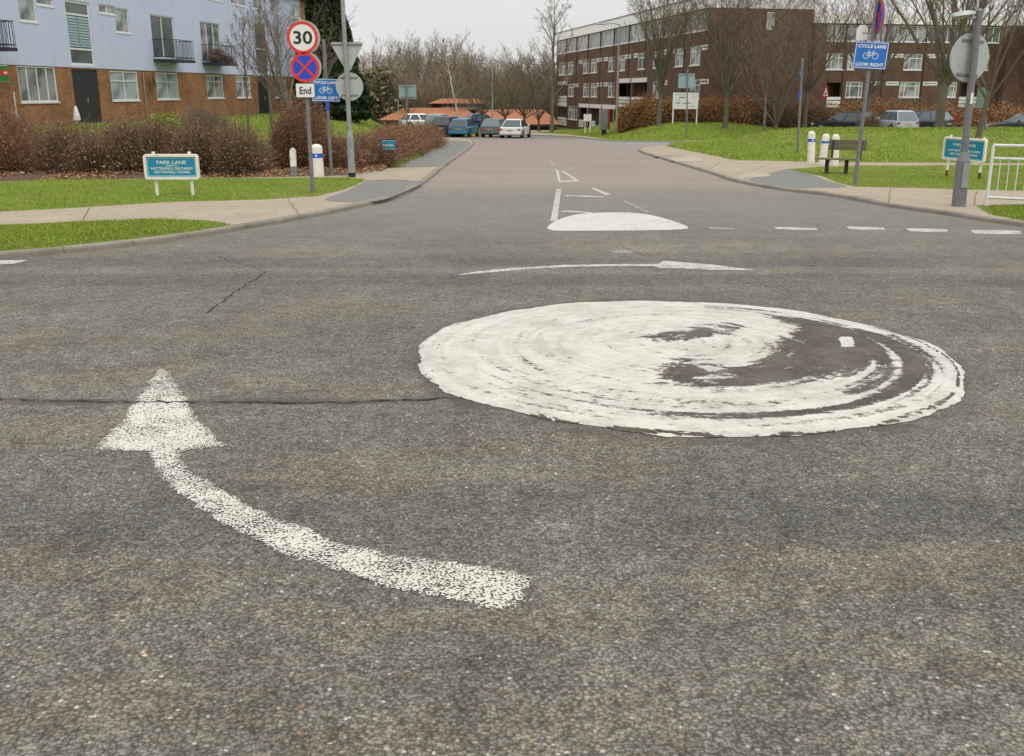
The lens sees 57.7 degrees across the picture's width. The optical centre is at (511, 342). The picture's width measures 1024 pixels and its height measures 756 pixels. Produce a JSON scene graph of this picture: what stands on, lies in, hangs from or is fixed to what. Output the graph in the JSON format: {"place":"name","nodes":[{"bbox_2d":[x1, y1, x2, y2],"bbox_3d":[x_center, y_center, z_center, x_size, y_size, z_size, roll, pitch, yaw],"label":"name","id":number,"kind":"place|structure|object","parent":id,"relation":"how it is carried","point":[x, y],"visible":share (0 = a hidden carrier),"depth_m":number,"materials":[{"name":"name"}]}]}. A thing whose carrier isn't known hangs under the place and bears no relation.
{"place":"outdoors","nodes":[
{"label":"outdoors","id":0,"kind":"place"},
{"bbox_2d":[28,113,382,154],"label":"lawn","id":1,"kind":"structure","parent":0,"point":[335,124],"depth_m":57.30,"materials":[{"name":"green plant"}]},
{"bbox_2d":[218,10,275,133],"bbox_3d":[-10.341,-10.026,36.552,2.265,5.774,1.756,0,15,0],"label":"bare tree","id":2,"kind":"object","parent":1,"relation":"on","point":[244,63],"visible":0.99,"depth_m":36.26,"materials":[{"name":"brown plant"}]},
{"bbox_2d":[219,0,327,129],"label":"bare tree","id":3,"kind":"object","parent":1,"relation":"on","point":[267,87],"visible":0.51,"depth_m":48.03,"materials":[{"name":"brown plant"}]},
{"bbox_2d":[228,0,364,113],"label":"bare tree","id":4,"kind":"object","parent":1,"relation":"on","point":[280,90],"visible":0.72,"depth_m":44.00,"materials":[{"name":"brown plant"}]},
{"bbox_2d":[292,58,376,123],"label":"conifer","id":5,"kind":"object","parent":1,"relation":"on","point":[362,104],"visible":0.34,"depth_m":66.12,"materials":[{"name":"green plant"}]},
{"bbox_2d":[312,0,359,71],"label":"conifer","id":6,"kind":"object","parent":1,"relation":"on","point":[333,10],"visible":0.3,"depth_m":67.90,"materials":[{"name":"green plant"}]},
{"bbox_2d":[0,138,471,249],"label":"pavement","id":7,"kind":"structure","parent":0,"point":[232,212],"depth_m":16.54,"materials":[{"name":"concrete"}]},
{"bbox_2d":[0,221,225,250],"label":"grass verge","id":8,"kind":"object","parent":7,"relation":"on","point":[81,242],"depth_m":12.63,"materials":[{"name":"green plant"}]},
{"bbox_2d":[0,178,362,210],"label":"grass verge","id":9,"kind":"object","parent":7,"relation":"on","point":[232,189],"depth_m":20.09,"materials":[{"name":"green plant"}]},
{"bbox_2d":[143,152,199,195],"bbox_3d":[-6.937,-3.393,19.006,1.123,1.006,0.119,0,15,0],"label":"street nameplate","id":10,"kind":"object","parent":9,"relation":"on","point":[157,167],"visible":1,"depth_m":18.92,"materials":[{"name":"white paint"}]},
{"bbox_2d":[287,20,320,192],"bbox_3d":[-4.231,-4.780,19.283,0.672,3.616,0.125,0,15,0],"label":"road sign post","id":11,"kind":"object","parent":9,"relation":"on","point":[303,38],"visible":0.99,"depth_m":18.98,"materials":[{"name":"metal"}]},
{"bbox_2d":[312,144,323,176],"bbox_3d":[-5.290,-4.903,25.261,0.323,0.971,0.320,0,15,0],"label":"bollard","id":12,"kind":"object","parent":7,"relation":"on","point":[318,165],"visible":0.73,"depth_m":25.14,"materials":[{"name":"white paint"}]},
{"bbox_2d":[312,39,339,175],"bbox_3d":[-5.042,-6.315,25.324,0.763,3.723,0.121,-1,15,-4],"label":"cycle lane sign","id":13,"kind":"object","parent":7,"relation":"on","point":[325,90],"visible":0.96,"depth_m":25.15,"materials":[{"name":"metal"}]},
{"bbox_2d":[330,0,362,176],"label":"lamp column","id":14,"kind":"structure","parent":7,"relation":"on","point":[349,86],"depth_m":24.58,"materials":[{"name":"metal"}]},
{"bbox_2d":[325,179,421,201],"bbox_3d":[-2.985,-3.482,21.064,1.549,0.147,6.524,0,15,0],"label":"footway patch","id":15,"kind":"object","parent":7,"relation":"on","point":[370,189],"visible":1,"depth_m":20.65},
{"bbox_2d":[402,140,469,166],"bbox_3d":[-3.210,-9.562,45.877,2.126,0.739,32.858,0,15,-2],"label":"footway patch","id":16,"kind":"object","parent":7,"relation":"on","point":[439,156],"visible":0.79,"depth_m":38.51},
{"bbox_2d":[0,135,1023,755],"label":"road","id":17,"kind":"structure","parent":0,"point":[850,593],"depth_m":4.14,"materials":[{"name":"grey asphalt"}]},
{"bbox_2d":[0,397,458,402],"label":"road crack","id":18,"kind":"object","parent":17,"relation":"on","point":[256,401],"visible":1,"depth_m":5.65,"materials":[{"name":"black asphalt"}]},
{"bbox_2d":[0,138,473,258],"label":"kerb","id":19,"kind":"structure","parent":17,"relation":"on","point":[116,243],"depth_m":13.49,"materials":[{"name":"concrete"}]},
{"bbox_2d":[95,368,531,608],"bbox_3d":[-1.452,0.612,4.647,0.862,0.072,4.023,-12,19,-38],"label":"direction arrow","id":20,"kind":"object","parent":17,"relation":"on","point":[181,413],"visible":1,"depth_m":3.98,"materials":[{"name":"paint"}]},
{"bbox_2d":[448,118,479,136],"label":"parked car","id":21,"kind":"object","parent":17,"relation":"on","point":[468,127],"visible":0.96,"depth_m":72.94,"materials":[{"name":"teal paint"}]},
{"bbox_2d":[480,118,504,136],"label":"parked car","id":22,"kind":"object","parent":17,"relation":"on","point":[490,127],"visible":0.59,"depth_m":72.19,"materials":[{"name":"grey paint"}]},
{"bbox_2d":[499,119,530,137],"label":"parked car","id":23,"kind":"object","parent":17,"relation":"on","point":[514,127],"visible":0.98,"depth_m":70.10,"materials":[{"name":"white paint"}]},
{"bbox_2d":[459,261,752,274],"bbox_3d":[1.003,-0.866,10.653,3.451,0.024,0.793,-2,15,-6],"label":"direction arrow","id":24,"kind":"object","parent":17,"relation":"on","point":[676,264],"visible":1,"depth_m":10.70,"materials":[{"name":"paint"}]},
{"bbox_2d":[547,212,687,230],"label":"splitter island","id":25,"kind":"structure","parent":17,"relation":"on","point":[624,219],"depth_m":14.94,"materials":[{"name":"paint"}]},
{"bbox_2d":[418,301,964,436],"bbox_3d":[1.249,0.047,6.846,3.910,0.125,3.746,0,15,0],"label":"mini roundabout","id":26,"kind":"object","parent":17,"relation":"on","point":[680,369],"visible":1,"depth_m":6.19,"materials":[{"name":"paint"}]},
{"bbox_2d":[638,144,1023,226],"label":"kerb","id":27,"kind":"structure","parent":17,"relation":"on","point":[1013,222],"depth_m":18.81,"materials":[{"name":"concrete"}]},
{"bbox_2d":[555,120,575,129],"bbox_3d":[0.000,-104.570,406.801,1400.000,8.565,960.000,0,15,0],"label":"ground","id":28,"kind":"structure","parent":0,"point":[558,128],"depth_m":115.20,"materials":[{"name":"green plant"}]},
{"bbox_2d":[0,0,305,126],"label":"blue flats","id":29,"kind":"structure","parent":28,"relation":"on","point":[98,59],"depth_m":50.21,"materials":[{"name":"paint"}]},
{"bbox_2d":[18,0,38,23],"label":"window","id":30,"kind":"structure","parent":29,"relation":"in","point":[27,11],"depth_m":41.83,"materials":[{"name":"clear glass"}]},
{"bbox_2d":[17,66,60,103],"bbox_3d":[-21.776,-11.837,42.683,0.150,1.640,2.850,2,15,8],"label":"window","id":31,"kind":"structure","parent":29,"relation":"in","point":[36,83],"depth_m":42.66,"materials":[{"name":"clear glass"}]},
{"bbox_2d":[64,0,94,65],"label":"stair window","id":32,"kind":"structure","parent":29,"relation":"in","point":[77,13],"depth_m":45.68,"materials":[{"name":"white glass"}]},
{"bbox_2d":[71,69,101,123],"bbox_3d":[-21.292,-12.276,46.457,0.110,2.654,2.215,2,15,8],"label":"door","id":33,"kind":"structure","parent":29,"relation":"in","point":[85,85],"depth_m":46.47,"materials":[{"name":"metal"}]},
{"bbox_2d":[113,8,131,34],"bbox_3d":[-20.688,-17.032,49.239,0.150,1.293,1.448,2,15,8],"label":"window","id":34,"kind":"structure","parent":29,"relation":"in","point":[122,23],"depth_m":49.35,"materials":[{"name":"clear glass"}]},
{"bbox_2d":[110,71,140,101],"bbox_3d":[-20.741,-13.718,49.748,0.150,1.576,2.784,2,15,8],"label":"window","id":35,"kind":"structure","parent":29,"relation":"in","point":[124,84],"depth_m":49.77,"materials":[{"name":"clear glass"}]},
{"bbox_2d":[150,14,175,58],"bbox_3d":[-20.127,-17.572,53.476,0.070,2.354,2.661,2,15,8],"label":"window","id":36,"kind":"structure","parent":29,"relation":"in","point":[161,26],"depth_m":53.49,"materials":[{"name":"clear glass"}]},
{"bbox_2d":[155,72,180,100],"bbox_3d":[-20.093,-14.927,54.159,0.150,1.554,2.681,2,15,8],"label":"window","id":37,"kind":"structure","parent":29,"relation":"in","point":[167,87],"depth_m":54.18,"materials":[{"name":"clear glass"}]},
{"bbox_2d":[200,21,220,61],"bbox_3d":[-19.272,-19.158,59.295,0.070,2.417,2.817,2,15,8],"label":"window","id":38,"kind":"structure","parent":29,"relation":"in","point":[210,34],"depth_m":59.09,"materials":[{"name":"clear glass"}]},
{"bbox_2d":[206,75,224,98],"bbox_3d":[-19.221,-16.532,60.107,0.150,1.496,2.483,2,15,8],"label":"window","id":39,"kind":"structure","parent":29,"relation":"in","point":[214,82],"depth_m":60.17,"materials":[{"name":"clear glass"}]},
{"bbox_2d":[236,76,251,98],"bbox_3d":[-18.603,-17.677,64.312,0.150,1.517,2.438,2,15,8],"label":"window","id":40,"kind":"structure","parent":29,"relation":"in","point":[241,91],"depth_m":64.21,"materials":[{"name":"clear glass"}]},
{"bbox_2d":[257,77,268,113],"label":"door","id":41,"kind":"structure","parent":29,"relation":"in","point":[262,92],"depth_m":67.75,"materials":[{"name":"wood"}]},
{"bbox_2d":[0,166,390,180],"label":"planting bed","id":42,"kind":"object","parent":28,"relation":"on","point":[29,176],"visible":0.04,"depth_m":24.91,"materials":[{"name":"brown soil"}]},
{"bbox_2d":[0,88,75,172],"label":"bare shrub","id":43,"kind":"object","parent":42,"relation":"on","point":[14,140],"visible":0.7,"depth_m":25.75,"materials":[{"name":"red plant"}]},
{"bbox_2d":[18,104,187,173],"bbox_3d":[-11.995,-6.132,27.748,5.078,2.095,7.199,-7,16,-23],"label":"bare shrub","id":44,"kind":"object","parent":42,"relation":"on","point":[126,144],"visible":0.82,"depth_m":25.44,"materials":[{"name":"brown plant"}]},
{"bbox_2d":[0,149,399,179],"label":"fallen leaves","id":45,"kind":"object","parent":42,"relation":"on","point":[345,169],"visible":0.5,"depth_m":25.22,"materials":[{"name":"brown plant"}]},
{"bbox_2d":[172,98,236,138],"bbox_3d":[-12.094,-8.572,36.767,3.215,2.406,2.988,0,15,0],"label":"bare shrub","id":46,"kind":"object","parent":42,"relation":"on","point":[208,120],"visible":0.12,"depth_m":36.48,"materials":[{"name":"brown plant"}]},
{"bbox_2d":[160,109,280,176],"bbox_3d":[-8.739,-6.019,27.762,3.700,1.961,7.496,-4,16,-14],"label":"bare shrub","id":47,"kind":"object","parent":42,"relation":"on","point":[220,148],"visible":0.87,"depth_m":25.59,"materials":[{"name":"brown plant"}]},
{"bbox_2d":[264,80,340,169],"bbox_3d":[-6.337,-6.489,27.886,2.629,2.671,2.394,0,15,0],"label":"bare shrub","id":48,"kind":"object","parent":42,"relation":"on","point":[289,134],"visible":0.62,"depth_m":27.49,"materials":[{"name":"red plant"}]},
{"bbox_2d":[296,125,413,168],"bbox_3d":[-5.044,-6.328,30.127,3.540,1.515,6.322,0,15,0],"label":"bare shrub","id":49,"kind":"object","parent":42,"relation":"on","point":[363,143],"visible":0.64,"depth_m":29.12,"materials":[{"name":"red plant"}]},
{"bbox_2d":[399,83,415,124],"bbox_3d":[-5.072,-11.007,45.364,0.839,3.183,0.104,0,15,0],"label":"road sign","id":50,"kind":"object","parent":42,"relation":"on","point":[406,91],"visible":0.85,"depth_m":45.10,"materials":[{"name":"metal"}]},
{"bbox_2d":[365,117,452,160],"bbox_3d":[-4.879,-9.779,43.576,3.860,2.070,21.682,0,15,0],"label":"bare shrub","id":51,"kind":"object","parent":42,"relation":"on","point":[424,138],"visible":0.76,"depth_m":39.37,"materials":[{"name":"red plant"}]},
{"bbox_2d":[359,65,405,125],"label":"ivy thicket","id":52,"kind":"object","parent":28,"relation":"on","point":[379,110],"visible":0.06,"depth_m":109.72,"materials":[{"name":"green plant"}]},
{"bbox_2d":[380,63,430,111],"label":"woodland tree","id":53,"kind":"object","parent":28,"relation":"on","point":[408,81],"visible":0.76,"depth_m":108.20,"materials":[{"name":"brown plant"}]},
{"bbox_2d":[385,43,438,107],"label":"woodland tree","id":54,"kind":"object","parent":28,"relation":"on","point":[413,66],"visible":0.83,"depth_m":127.26,"materials":[{"name":"brown plant"}]},
{"bbox_2d":[388,31,443,76],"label":"woodland tree","id":55,"kind":"object","parent":28,"relation":"on","point":[420,49],"visible":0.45,"depth_m":162.03,"materials":[{"name":"brown plant"}]},
{"bbox_2d":[411,28,470,98],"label":"woodland tree","id":56,"kind":"object","parent":28,"relation":"on","point":[440,57],"visible":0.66,"depth_m":151.51,"materials":[{"name":"brown plant"}]},
{"bbox_2d":[426,39,481,98],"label":"woodland tree","id":57,"kind":"object","parent":28,"relation":"on","point":[445,74],"visible":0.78,"depth_m":125.04,"materials":[{"name":"brown plant"}]},
{"bbox_2d":[440,49,492,96],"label":"woodland tree","id":58,"kind":"object","parent":28,"relation":"on","point":[467,64],"visible":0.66,"depth_m":128.58,"materials":[{"name":"brown plant"}]},
{"bbox_2d":[379,99,559,129],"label":"tiled bungalow","id":59,"kind":"object","parent":28,"relation":"on","point":[445,108],"visible":0.23,"depth_m":108.81,"materials":[{"name":"orange tile"}]},
{"bbox_2d":[405,75,566,119],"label":"woodland undergrowth","id":60,"kind":"object","parent":28,"relation":"on","point":[561,112],"visible":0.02,"depth_m":155.72,"materials":[{"name":"brown plant"}]},
{"bbox_2d":[486,42,545,108],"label":"woodland tree","id":61,"kind":"object","parent":28,"relation":"on","point":[504,49],"visible":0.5,"depth_m":122.76,"materials":[{"name":"brown plant"}]},
{"bbox_2d":[506,45,556,108],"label":"woodland tree","id":62,"kind":"object","parent":28,"relation":"on","point":[542,63],"visible":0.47,"depth_m":126.02,"materials":[{"name":"brown plant"}]},
{"bbox_2d":[555,0,817,128],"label":"brown flats","id":63,"kind":"structure","parent":28,"relation":"on","point":[591,83],"depth_m":88.59,"materials":[{"name":"brick"}]},
{"bbox_2d":[808,13,1023,115],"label":"brown flats","id":64,"kind":"structure","parent":28,"relation":"on","point":[913,77],"depth_m":90.99,"materials":[{"name":"brick"}]},
{"bbox_2d":[887,25,925,42],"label":"window","id":65,"kind":"structure","parent":64,"relation":"in","point":[909,39],"depth_m":90.04,"materials":[{"name":"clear glass"}]},
{"bbox_2d":[899,82,919,97],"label":"window","id":66,"kind":"structure","parent":64,"relation":"in","point":[911,89],"depth_m":91.50,"materials":[{"name":"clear glass"}]},
{"bbox_2d":[903,54,922,70],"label":"window","id":67,"kind":"structure","parent":64,"relation":"in","point":[914,63],"depth_m":90.83,"materials":[{"name":"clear glass"}]},
{"bbox_2d":[531,130,695,141],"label":"pavement","id":68,"kind":"structure","parent":0,"point":[534,132],"depth_m":80.19,"materials":[{"name":"concrete"}]},
{"bbox_2d":[521,73,564,131],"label":"bare tree","id":69,"kind":"object","parent":68,"relation":"on","point":[538,116],"visible":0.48,"depth_m":93.87,"materials":[{"name":"brown plant"}]},
{"bbox_2d":[596,23,619,133],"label":"street lamp","id":70,"kind":"object","parent":68,"relation":"on","point":[617,101],"visible":0.94,"depth_m":71.64,"materials":[{"name":"metal"}]},
{"bbox_2d":[541,122,786,140],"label":"grass bank","id":71,"kind":"structure","parent":0,"point":[683,131],"depth_m":66.87,"materials":[{"name":"green plant"}]},
{"bbox_2d":[9,112,782,145],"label":"grass","id":72,"kind":"structure","parent":71,"relation":"on","point":[591,133],"depth_m":65.19,"materials":[{"name":"green plant"}]},
{"bbox_2d":[518,0,586,132],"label":"bare tree","id":73,"kind":"object","parent":71,"relation":"on","point":[553,63],"visible":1,"depth_m":84.28,"materials":[{"name":"brown plant"}]},
{"bbox_2d":[614,89,662,133],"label":"beech hedge","id":74,"kind":"object","parent":71,"relation":"on","point":[636,114],"visible":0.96,"depth_m":72.07,"materials":[{"name":"brown plant"}]},
{"bbox_2d":[624,0,708,125],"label":"bare tree","id":75,"kind":"object","parent":71,"relation":"on","point":[661,72],"visible":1,"depth_m":66.97,"materials":[{"name":"brown plant"}]},
{"bbox_2d":[672,91,698,124],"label":"notice board","id":76,"kind":"object","parent":71,"relation":"on","point":[679,99],"visible":0.9,"depth_m":68.26,"materials":[{"name":"white paint"}]},
{"bbox_2d":[678,68,694,134],"bbox_3d":[11.741,-16.153,62.806,1.083,4.579,0.124,0,15,0],"label":"sign post","id":77,"kind":"object","parent":71,"relation":"on","point":[687,80],"visible":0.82,"depth_m":62.49,"materials":[{"name":"metal"}]},
{"bbox_2d":[652,92,756,124],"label":"beech hedge","id":78,"kind":"object","parent":71,"relation":"on","point":[708,110],"visible":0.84,"depth_m":71.66,"materials":[{"name":"brown plant"}]},
{"bbox_2d":[672,0,804,128],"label":"bare tree","id":79,"kind":"object","parent":71,"relation":"on","point":[727,86],"visible":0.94,"depth_m":66.64,"materials":[{"name":"brown plant"}]},
{"bbox_2d":[738,9,795,131],"bbox_3d":[17.123,-18.245,63.893,3.859,8.891,3.642,0,15,0],"label":"bare tree","id":80,"kind":"object","parent":71,"relation":"on","point":[763,89],"visible":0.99,"depth_m":63.22,"materials":[{"name":"brown plant"}]},
{"bbox_2d":[715,0,847,129],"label":"bare tree","id":81,"kind":"object","parent":71,"relation":"on","point":[780,107],"visible":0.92,"depth_m":65.19,"materials":[{"name":"brown plant"}]},
{"bbox_2d":[746,92,830,128],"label":"beech hedge","id":82,"kind":"object","parent":71,"relation":"on","point":[788,118],"visible":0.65,"depth_m":70.95,"materials":[{"name":"brown plant"}]},
{"bbox_2d":[823,92,1023,127],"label":"beech hedge","id":83,"kind":"object","parent":71,"relation":"on","point":[996,115],"visible":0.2,"depth_m":70.00,"materials":[{"name":"brown plant"}]},
{"bbox_2d":[345,0,1023,76],"label":"sky","id":84,"kind":"structure","parent":0,"point":[488,23],"materials":[{"name":"white"}]},
{"bbox_2d":[389,126,1023,167],"bbox_3d":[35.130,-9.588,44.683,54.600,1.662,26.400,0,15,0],"label":"grass bank","id":85,"kind":"structure","parent":0,"point":[923,148],"depth_m":36.89,"materials":[{"name":"green plant"}]},
{"bbox_2d":[752,0,889,127],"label":"bare tree","id":86,"kind":"object","parent":85,"relation":"on","point":[806,87],"visible":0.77,"depth_m":67.71,"materials":[{"name":"brown plant"}]},
{"bbox_2d":[814,0,951,111],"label":"bare tree","id":87,"kind":"object","parent":85,"relation":"on","point":[871,91],"visible":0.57,"depth_m":65.45,"materials":[{"name":"brown plant"}]},
{"bbox_2d":[885,0,1023,127],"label":"bare tree","id":88,"kind":"object","parent":85,"relation":"on","point":[945,79],"visible":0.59,"depth_m":47.67,"materials":[{"name":"brown plant"}]},
{"bbox_2d":[931,0,1023,137],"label":"bare tree","id":89,"kind":"object","parent":85,"relation":"on","point":[988,96],"visible":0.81,"depth_m":36.64,"materials":[{"name":"brown plant"}]},
{"bbox_2d":[641,144,1023,219],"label":"pavement","id":90,"kind":"structure","parent":0,"point":[932,198],"depth_m":21.27,"materials":[{"name":"concrete"}]},
{"bbox_2d":[749,169,845,187],"bbox_3d":[7.336,-4.510,25.255,2.064,0.180,8.254,2,15,8],"label":"footway patch","id":91,"kind":"object","parent":90,"relation":"on","point":[788,178],"visible":0.91,"depth_m":23.81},
{"bbox_2d":[790,165,1023,190],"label":"grass verge","id":92,"kind":"object","parent":90,"relation":"on","point":[943,185],"depth_m":24.73,"materials":[{"name":"green plant"}]},
{"bbox_2d":[0,164,1023,250],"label":"grass","id":93,"kind":"structure","parent":92,"relation":"on","point":[23,233],"depth_m":18.25,"materials":[{"name":"green plant"}]},
{"bbox_2d":[815,139,866,174],"bbox_3d":[9.206,-5.182,26.067,1.327,0.977,0.735,6,16,21],"label":"park bench","id":94,"kind":"object","parent":92,"relation":"on","point":[834,144],"visible":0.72,"depth_m":26.16,"materials":[{"name":"brown wood"}]},
{"bbox_2d":[852,0,888,183],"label":"cycle lane sign","id":95,"kind":"object","parent":92,"relation":"on","point":[870,55],"visible":1,"depth_m":21.39,"materials":[{"name":"metal"}]},
{"bbox_2d":[942,135,987,178],"bbox_3d":[11.834,-4.792,24.324,0.122,1.208,1.635,-3,15,-12],"label":"street nameplate","id":96,"kind":"object","parent":92,"relation":"on","point":[977,151],"visible":0.71,"depth_m":24.05,"materials":[{"name":"teal paint"}]},
{"bbox_2d":[950,8,988,206],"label":"lamp column","id":97,"kind":"structure","parent":90,"relation":"on","point":[969,56],"depth_m":16.57,"materials":[{"name":"metal"}]},
{"bbox_2d":[993,206,1023,219],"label":"grass verge","id":98,"kind":"object","parent":90,"relation":"on","point":[1008,214],"depth_m":15.62,"materials":[{"name":"green plant"}]},
{"bbox_2d":[985,144,1023,206],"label":"pedestrian railing","id":99,"kind":"object","parent":98,"relation":"on","point":[988,197],"visible":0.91,"depth_m":16.75,"materials":[{"name":"white metal"}]},
{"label":"lawn","id":100,"kind":"structure","parent":0,"visible":0},
{"bbox_2d":[453,67,513,123],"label":"bare tree","id":101,"kind":"object","parent":100,"relation":"on","point":[481,112],"visible":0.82,"depth_m":95.03,"materials":[{"name":"brown plant"}]},
{"bbox_2d":[471,61,531,119],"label":"bare tree","id":102,"kind":"object","parent":100,"relation":"on","point":[504,115],"visible":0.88,"depth_m":88.77,"materials":[{"name":"brown plant"}]},
{"bbox_2d":[495,63,556,121],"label":"bare tree","id":103,"kind":"object","parent":100,"relation":"on","point":[523,113],"visible":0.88,"depth_m":89.92,"materials":[{"name":"brown plant"}]},
{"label":"car park","id":104,"kind":"structure","parent":0,"visible":0},
{"bbox_2d":[811,111,880,127],"bbox_3d":[22.193,-14.628,61.815,2.000,1.455,4.320,-12,19,-38],"label":"parked car","id":105,"kind":"object","parent":104,"relation":"on","point":[845,119],"visible":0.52,"depth_m":61.15,"materials":[{"name":"black paint"}]},
{"bbox_2d":[879,110,918,127],"bbox_3d":[25.204,-14.547,61.316,1.940,1.535,3.920,-2,15,-6],"label":"parked car","id":106,"kind":"object","parent":104,"relation":"on","point":[899,118],"visible":0.45,"depth_m":59.71,"materials":[{"name":"silver paint"}]},
{"bbox_2d":[914,111,956,127],"bbox_3d":[27.305,-14.776,62.292,2.040,1.515,4.520,-9,18,-31],"label":"parked car","id":107,"kind":"object","parent":104,"relation":"on","point":[926,119],"visible":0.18,"depth_m":60.83,"materials":[{"name":"grey paint"}]},
{"bbox_2d":[987,113,1023,127],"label":"parked car","id":108,"kind":"object","parent":104,"relation":"on","point":[1016,120],"visible":0.34,"depth_m":59.83,"materials":[{"name":"silver paint"}]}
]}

